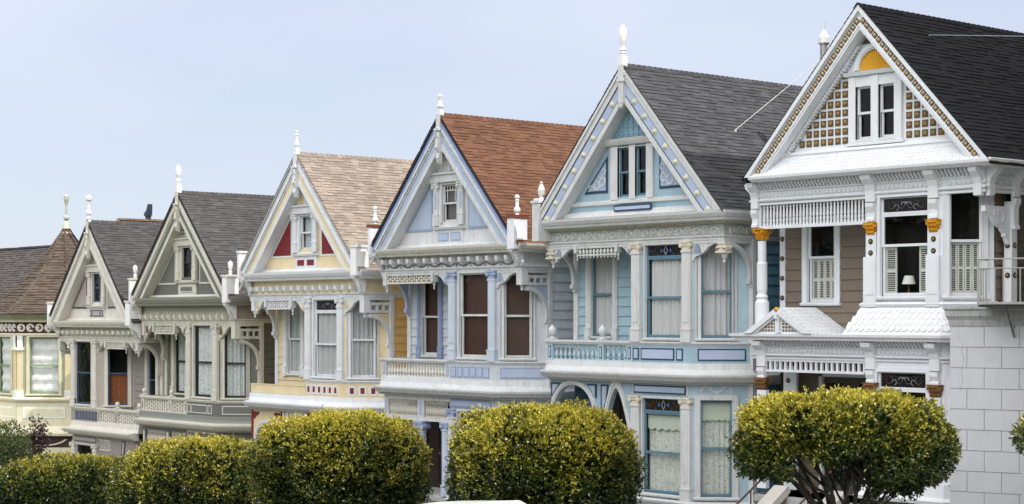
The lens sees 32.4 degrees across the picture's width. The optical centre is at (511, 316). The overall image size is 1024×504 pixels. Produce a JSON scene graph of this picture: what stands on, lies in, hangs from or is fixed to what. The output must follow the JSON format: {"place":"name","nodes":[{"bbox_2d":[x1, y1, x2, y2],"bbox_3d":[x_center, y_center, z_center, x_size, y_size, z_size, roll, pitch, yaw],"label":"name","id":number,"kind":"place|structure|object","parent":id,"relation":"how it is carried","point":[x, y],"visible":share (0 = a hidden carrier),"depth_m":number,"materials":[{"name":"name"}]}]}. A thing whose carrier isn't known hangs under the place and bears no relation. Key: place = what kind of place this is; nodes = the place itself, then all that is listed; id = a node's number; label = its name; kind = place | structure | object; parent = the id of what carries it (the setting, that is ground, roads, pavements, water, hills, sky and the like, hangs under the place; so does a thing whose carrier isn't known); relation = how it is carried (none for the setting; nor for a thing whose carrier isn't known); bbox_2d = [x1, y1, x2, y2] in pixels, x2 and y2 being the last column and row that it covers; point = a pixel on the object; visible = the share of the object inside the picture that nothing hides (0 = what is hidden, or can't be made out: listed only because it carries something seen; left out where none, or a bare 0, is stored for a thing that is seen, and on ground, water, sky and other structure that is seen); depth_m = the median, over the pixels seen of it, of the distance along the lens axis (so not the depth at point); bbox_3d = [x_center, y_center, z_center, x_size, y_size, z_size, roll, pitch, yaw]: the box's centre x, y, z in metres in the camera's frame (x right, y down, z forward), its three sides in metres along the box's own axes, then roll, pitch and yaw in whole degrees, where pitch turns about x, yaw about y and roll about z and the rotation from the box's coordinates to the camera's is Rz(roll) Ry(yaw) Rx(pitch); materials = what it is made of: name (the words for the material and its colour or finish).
{"place":"outdoors","nodes":[
{"label":"outdoors","id":0,"kind":"place"},
{"bbox_2d":[425,500,524,503],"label":"parked van","id":1,"kind":"object","parent":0,"point":[488,502],"visible":1,"depth_m":34.80,"materials":[{"name":"white paint"}]},
{"bbox_2d":[0,0,1023,247],"label":"sky","id":2,"kind":"structure","parent":0,"point":[103,100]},
{"bbox_3d":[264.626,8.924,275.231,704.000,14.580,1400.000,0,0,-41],"label":"ground","id":3,"kind":"structure","parent":0,"visible":0},
{"bbox_2d":[0,245,50,298],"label":"grey roofed house","id":4,"kind":"structure","parent":3,"relation":"on","point":[18,265],"depth_m":95.17,"materials":[{"name":"grey"}]},
{"bbox_2d":[21,413,51,459],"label":"plum shrub","id":5,"kind":"object","parent":3,"relation":"on","point":[37,437],"visible":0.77,"depth_m":65.92,"materials":[{"name":"purple plant"}]},
{"bbox_2d":[0,194,162,458],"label":"turret house","id":6,"kind":"structure","parent":3,"relation":"on","point":[35,372],"depth_m":72.76,"materials":[{"name":"beige wood"}]},
{"bbox_2d":[0,336,12,395],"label":"window","id":7,"kind":"structure","parent":6,"relation":"in","point":[6,354],"depth_m":73.79,"materials":[{"name":"white glass"}]},
{"bbox_2d":[25,336,62,395],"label":"window","id":8,"kind":"structure","parent":6,"relation":"in","point":[43,356],"depth_m":72.75,"materials":[{"name":"white glass"}]},
{"bbox_2d":[46,195,164,501],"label":"row house","id":9,"kind":"structure","parent":3,"relation":"on","point":[117,363],"depth_m":67.68,"materials":[{"name":"beige"}]},
{"bbox_2d":[74,339,91,406],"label":"window","id":10,"kind":"structure","parent":9,"relation":"in","point":[83,350],"depth_m":69.24,"materials":[{"name":"black glass"}]},
{"bbox_2d":[75,443,91,501],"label":"window","id":11,"kind":"structure","parent":9,"relation":"in","point":[82,448],"depth_m":69.17,"materials":[{"name":"black glass"}]},
{"bbox_2d":[92,272,100,302],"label":"window","id":12,"kind":"structure","parent":9,"relation":"in","point":[96,278],"depth_m":68.03,"materials":[{"name":"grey glass"}]},
{"bbox_2d":[103,345,131,407],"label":"window","id":13,"kind":"structure","parent":9,"relation":"in","point":[117,364],"depth_m":67.83,"materials":[{"name":"orange glass"}]},
{"bbox_2d":[147,349,155,394],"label":"window","id":14,"kind":"structure","parent":9,"relation":"in","point":[151,361],"depth_m":66.78,"materials":[{"name":"clear glass"}]},
{"bbox_2d":[127,165,274,500],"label":"row house","id":15,"kind":"structure","parent":3,"relation":"on","point":[190,303],"depth_m":62.20,"materials":[{"name":"grey"}]},
{"bbox_2d":[173,329,185,395],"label":"window","id":16,"kind":"structure","parent":15,"relation":"in","point":[179,344],"depth_m":65.20,"materials":[{"name":"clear glass"}]},
{"bbox_2d":[181,246,191,277],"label":"window","id":17,"kind":"structure","parent":15,"relation":"in","point":[186,254],"depth_m":62.90,"materials":[{"name":"clear glass"}]},
{"bbox_2d":[190,323,211,399],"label":"window","id":18,"kind":"structure","parent":15,"relation":"in","point":[201,335],"depth_m":62.12,"materials":[{"name":"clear glass"}]},
{"bbox_2d":[220,326,249,400],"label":"window","id":19,"kind":"structure","parent":15,"relation":"in","point":[234,362],"depth_m":61.10,"materials":[{"name":"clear glass"}]},
{"bbox_2d":[236,130,413,452],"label":"row house","id":20,"kind":"structure","parent":3,"relation":"on","point":[334,310],"depth_m":56.58,"materials":[{"name":"beige"}]},
{"bbox_2d":[285,302,299,375],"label":"window","id":21,"kind":"structure","parent":20,"relation":"in","point":[292,321],"depth_m":59.50,"materials":[{"name":"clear glass"}]},
{"bbox_2d":[298,214,312,249],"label":"window","id":22,"kind":"structure","parent":20,"relation":"in","point":[305,223],"depth_m":57.19,"materials":[{"name":"clear glass"}]},
{"bbox_2d":[310,296,335,379],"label":"window","id":23,"kind":"structure","parent":20,"relation":"in","point":[323,311],"depth_m":56.37,"materials":[{"name":"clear glass"}]},
{"bbox_2d":[346,300,379,379],"bbox_3d":[-4.677,0.681,55.354,1.060,2.627,0.293,0,0,4],"label":"window","id":24,"kind":"structure","parent":20,"relation":"in","point":[362,345],"depth_m":55.42,"materials":[{"name":"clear glass"}]},
{"bbox_2d":[366,94,584,503],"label":"row house","id":25,"kind":"structure","parent":3,"relation":"on","point":[482,284],"depth_m":50.99,"materials":[{"name":"grey"}]},
{"bbox_2d":[420,278,437,357],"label":"window","id":26,"kind":"structure","parent":25,"relation":"in","point":[429,296],"depth_m":53.89,"materials":[{"name":"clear glass"}]},
{"bbox_2d":[427,404,449,487],"bbox_3d":[-2.197,3.975,54.129,0.097,2.550,1.300,0,0,-41],"label":"front door","id":27,"kind":"structure","parent":25,"relation":"in","point":[434,434],"depth_m":54.28,"materials":[{"name":"brown wood"}]},
{"bbox_2d":[441,182,457,222],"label":"window","id":28,"kind":"structure","parent":25,"relation":"in","point":[449,191],"depth_m":51.53,"materials":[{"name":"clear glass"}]},
{"bbox_2d":[456,409,476,431],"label":"window","id":29,"kind":"structure","parent":25,"relation":"in","point":[458,411],"depth_m":51.01,"materials":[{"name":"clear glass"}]},
{"bbox_2d":[455,269,490,360],"bbox_3d":[-0.889,-0.047,50.605,0.650,2.600,1.570,0,0,-41],"label":"window","id":30,"kind":"structure","parent":25,"relation":"in","point":[472,289],"depth_m":50.75,"materials":[{"name":"brown glass"}]},
{"bbox_2d":[499,273,536,360],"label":"window","id":31,"kind":"structure","parent":25,"relation":"in","point":[516,311],"depth_m":49.81,"materials":[{"name":"brown glass"}]},
{"bbox_2d":[531,21,994,503],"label":"row house","id":32,"kind":"structure","parent":3,"relation":"on","point":[641,209],"depth_m":45.08,"materials":[{"name":"blue"}]},
{"bbox_2d":[588,251,612,339],"bbox_3d":[2.644,-0.583,48.031,0.650,2.406,0.960,0,0,-41],"label":"window","id":33,"kind":"structure","parent":32,"relation":"in","point":[600,268],"depth_m":48.12,"materials":[{"name":"grey glass"}]},
{"bbox_2d":[611,392,626,428],"bbox_3d":[3.010,3.325,48.095,0.070,2.550,1.200,0,0,-41],"label":"front door","id":34,"kind":"structure","parent":32,"relation":"in","point":[617,409],"depth_m":48.16,"materials":[{"name":"brown wood"}]},
{"bbox_2d":[617,146,628,197],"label":"window","id":35,"kind":"structure","parent":32,"relation":"in","point":[623,162],"depth_m":46.01,"materials":[{"name":"black glass"}]},
{"bbox_2d":[635,144,645,195],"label":"window","id":36,"kind":"structure","parent":32,"relation":"in","point":[641,149],"depth_m":45.51,"materials":[{"name":"black glass"}]},
{"bbox_2d":[640,396,680,498],"bbox_3d":[3.995,3.313,44.926,0.650,2.555,1.510,0,0,-41],"label":"window","id":37,"kind":"structure","parent":32,"relation":"in","point":[660,416],"depth_m":45.02,"materials":[{"name":"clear glass"}]},
{"bbox_2d":[641,242,680,340],"bbox_3d":[4.047,-0.632,44.866,0.650,2.505,1.470,0,0,-41],"label":"window","id":38,"kind":"structure","parent":32,"relation":"in","point":[662,263],"depth_m":44.93,"materials":[{"name":"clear glass"}]},
{"bbox_2d":[695,243,737,341],"bbox_3d":[5.104,-0.644,43.978,1.060,2.528,0.285,0,0,4],"label":"window","id":39,"kind":"structure","parent":32,"relation":"in","point":[715,295],"depth_m":44.04,"materials":[{"name":"grey glass"}]},
{"bbox_2d":[693,395,739,500],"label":"window","id":40,"kind":"structure","parent":32,"relation":"in","point":[716,410],"depth_m":44.07,"materials":[{"name":"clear glass"}]},
{"bbox_2d":[734,60,819,131],"bbox_3d":[6.917,-5.754,45.667,2.318,1.908,0.063,0,0,13],"label":"guy wire","id":41,"kind":"object","parent":32,"relation":"on","point":[776,96],"visible":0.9,"depth_m":45.69,"materials":[{"name":"black metal"}]},
{"bbox_2d":[728,2,1023,503],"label":"corner house","id":42,"kind":"structure","parent":3,"relation":"on","point":[889,157],"depth_m":39.69,"materials":[{"name":"white paint"}]},
{"bbox_2d":[799,205,841,305],"bbox_3d":[7.583,-1.452,42.288,0.650,2.384,1.210,0,0,-41],"label":"window","id":43,"kind":"structure","parent":42,"relation":"in","point":[821,248],"depth_m":42.44,"materials":[{"name":"white paint"}]},
{"bbox_2d":[819,373,865,493],"bbox_3d":[8.094,2.800,42.154,0.150,2.900,1.800,0,0,-41],"label":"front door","id":44,"kind":"structure","parent":42,"relation":"in","point":[855,381],"depth_m":42.41,"materials":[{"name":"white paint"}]},
{"bbox_2d":[853,85,871,142],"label":"window","id":45,"kind":"structure","parent":42,"relation":"in","point":[863,93],"depth_m":40.18,"materials":[{"name":"white paint"}]},
{"bbox_2d":[876,82,895,140],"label":"window","id":46,"kind":"structure","parent":42,"relation":"in","point":[886,90],"depth_m":39.70,"materials":[{"name":"white paint"}]},
{"bbox_2d":[875,367,930,400],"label":"window","id":47,"kind":"structure","parent":42,"relation":"in","point":[913,380],"depth_m":39.16,"materials":[{"name":"white paint"}]},
{"bbox_2d":[876,192,930,299],"bbox_3d":[8.892,-1.556,39.233,0.650,2.372,1.510,0,0,-41],"label":"window","id":48,"kind":"structure","parent":42,"relation":"in","point":[902,230],"depth_m":39.54,"materials":[{"name":"white paint"}]},
{"bbox_2d":[902,276,915,292],"bbox_3d":[8.885,-0.660,39.417,0.320,0.520,0.320,0,0,-41],"label":"table lamp","id":49,"kind":"object","parent":42,"relation":"in","point":[908,280],"visible":0.67,"depth_m":39.32,"materials":[{"name":"white fabric"}]},
{"bbox_2d":[948,377,949,485],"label":"window","id":50,"kind":"structure","parent":42,"relation":"in","point":[949,377],"depth_m":38.24,"materials":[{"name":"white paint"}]},
{"bbox_2d":[942,184,989,299],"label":"window","id":51,"kind":"structure","parent":42,"relation":"in","point":[965,227],"depth_m":38.37,"materials":[{"name":"white paint"}]},
{"bbox_2d":[929,35,1023,36],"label":"service cable","id":52,"kind":"object","parent":42,"relation":"attached to","point":[977,35],"visible":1,"depth_m":38.93,"materials":[{"name":"grey metal"}]},
{"bbox_2d":[942,258,1023,503],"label":"stucco building","id":53,"kind":"structure","parent":3,"relation":"on","point":[986,374],"depth_m":36.40,"materials":[{"name":"white concrete"}]},
{"bbox_2d":[1022,451,1023,503],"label":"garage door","id":54,"kind":"structure","parent":53,"relation":"in","point":[1022,451],"depth_m":36.02,"materials":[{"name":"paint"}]},
{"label":"pavement","id":55,"kind":"structure","parent":0,"visible":0},
{"bbox_2d":[0,419,35,470],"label":"leafy tree","id":56,"kind":"object","parent":55,"relation":"on","point":[8,447],"visible":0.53,"depth_m":64.28,"materials":[{"name":"green plant"}]},
{"bbox_2d":[0,450,124,503],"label":"street tree","id":57,"kind":"object","parent":55,"relation":"on","point":[52,478],"visible":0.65,"depth_m":54.62,"materials":[{"name":"green plant"}]},
{"bbox_2d":[100,432,257,503],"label":"street tree","id":58,"kind":"object","parent":55,"relation":"on","point":[139,479],"visible":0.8,"depth_m":48.77,"materials":[{"name":"green plant"}]},
{"bbox_2d":[243,405,435,503],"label":"street tree","id":59,"kind":"object","parent":55,"relation":"on","point":[314,458],"visible":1,"depth_m":43.70,"materials":[{"name":"green plant"}]},
{"bbox_2d":[442,397,649,503],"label":"street tree","id":60,"kind":"object","parent":55,"relation":"on","point":[592,456],"visible":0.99,"depth_m":37.75,"materials":[{"name":"green plant"}]},
{"bbox_2d":[725,383,962,503],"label":"street tree","id":61,"kind":"object","parent":55,"relation":"on","point":[885,441],"visible":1,"depth_m":31.57,"materials":[{"name":"green plant"}]},
{"bbox_2d":[1008,413,1023,455],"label":"edge tree","id":62,"kind":"object","parent":55,"relation":"on","point":[1019,429],"visible":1,"depth_m":28.93,"materials":[{"name":"green plant"}]}
]}

